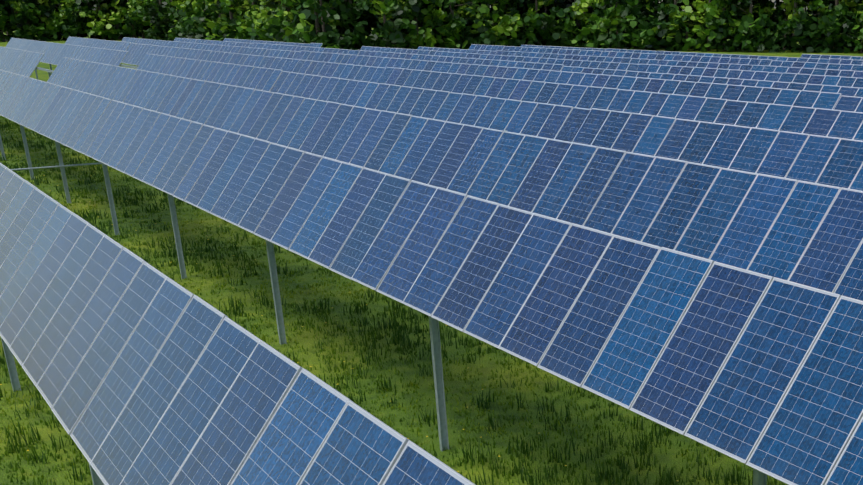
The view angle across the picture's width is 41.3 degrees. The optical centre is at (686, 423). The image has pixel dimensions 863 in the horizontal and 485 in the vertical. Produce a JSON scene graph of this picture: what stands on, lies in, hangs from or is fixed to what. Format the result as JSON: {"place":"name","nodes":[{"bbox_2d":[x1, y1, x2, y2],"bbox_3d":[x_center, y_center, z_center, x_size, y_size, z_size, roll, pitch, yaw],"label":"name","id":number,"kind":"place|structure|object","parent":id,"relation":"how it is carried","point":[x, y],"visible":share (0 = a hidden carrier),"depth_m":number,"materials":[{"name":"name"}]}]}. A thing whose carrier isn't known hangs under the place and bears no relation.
{"place":"outdoors","nodes":[
{"label":"outdoors","id":0,"kind":"place"},
{"bbox_2d":[0,14,862,484],"bbox_3d":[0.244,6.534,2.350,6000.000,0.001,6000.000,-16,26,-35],"label":"ground","id":1,"kind":"structure","parent":0,"point":[484,382],"depth_m":22.00,"materials":[{"name":"green plant"}]},
{"bbox_2d":[0,163,475,484],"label":"solar row","id":2,"kind":"object","parent":1,"relation":"on","point":[138,370],"visible":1,"depth_m":10.70,"materials":[{"name":"glass"},{"name":"silicon"},{"name":"aluminium"}]},
{"bbox_2d":[10,162,101,170],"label":"support beam","id":3,"kind":"structure","parent":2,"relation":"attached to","point":[55,166],"depth_m":40.92,"materials":[{"name":"metal"}]},
{"bbox_2d":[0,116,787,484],"bbox_3d":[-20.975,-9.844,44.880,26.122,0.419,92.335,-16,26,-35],"label":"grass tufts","id":4,"kind":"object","parent":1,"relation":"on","point":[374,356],"visible":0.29,"depth_m":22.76,"materials":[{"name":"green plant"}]},
{"bbox_2d":[0,70,862,484],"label":"solar row","id":5,"kind":"object","parent":1,"relation":"on","point":[762,374],"visible":1,"depth_m":14.50,"materials":[{"name":"blue glass"}]},
{"bbox_2d":[0,46,862,300],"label":"solar row","id":6,"kind":"object","parent":1,"relation":"on","point":[806,233],"visible":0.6,"depth_m":23.36,"materials":[{"name":"blue glass"}]},
{"bbox_2d":[0,0,862,52],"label":"forest trees","id":7,"kind":"object","parent":1,"relation":"on","point":[831,26],"visible":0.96,"depth_m":188.35,"materials":[{"name":"green plant"}]},
{"bbox_2d":[6,38,862,190],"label":"solar row","id":8,"kind":"object","parent":1,"relation":"on","point":[831,161],"visible":0.56,"depth_m":32.58,"materials":[{"name":"blue glass"}]},
{"bbox_2d":[65,37,862,140],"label":"solar row","id":9,"kind":"object","parent":1,"relation":"on","point":[824,122],"visible":0.42,"depth_m":41.77,"materials":[{"name":"blue glass"}]},
{"bbox_2d":[122,37,862,111],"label":"solar row","id":10,"kind":"object","parent":1,"relation":"on","point":[814,99],"visible":0.42,"depth_m":49.83,"materials":[{"name":"blue glass"}]},
{"bbox_2d":[174,38,862,108],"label":"solar row","id":11,"kind":"object","parent":1,"relation":"on","point":[851,91],"visible":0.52,"depth_m":60.63,"materials":[{"name":"blue glass"}]},
{"bbox_2d":[223,38,862,87],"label":"solar row","id":12,"kind":"object","parent":1,"relation":"on","point":[791,77],"visible":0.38,"depth_m":62.47,"materials":[{"name":"blue glass"}]},
{"bbox_2d":[417,47,862,77],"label":"solar row","id":13,"kind":"object","parent":1,"relation":"on","point":[824,72],"visible":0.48,"depth_m":68.97,"materials":[{"name":"blue glass"}]},
{"bbox_2d":[468,44,862,70],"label":"solar row","id":14,"kind":"object","parent":1,"relation":"on","point":[749,61],"visible":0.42,"depth_m":76.50,"materials":[{"name":"blue glass"}]},
{"bbox_2d":[520,45,862,65],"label":"solar row","id":15,"kind":"object","parent":1,"relation":"on","point":[835,61],"visible":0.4,"depth_m":79.82,"materials":[{"name":"blue glass"}]},
{"bbox_2d":[800,54,862,59],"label":"solar row","id":16,"kind":"object","parent":1,"relation":"on","point":[829,56],"visible":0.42,"depth_m":79.00,"materials":[{"name":"blue glass"}]},
{"bbox_2d":[490,0,807,10],"label":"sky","id":17,"kind":"structure","parent":0,"point":[662,0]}
]}

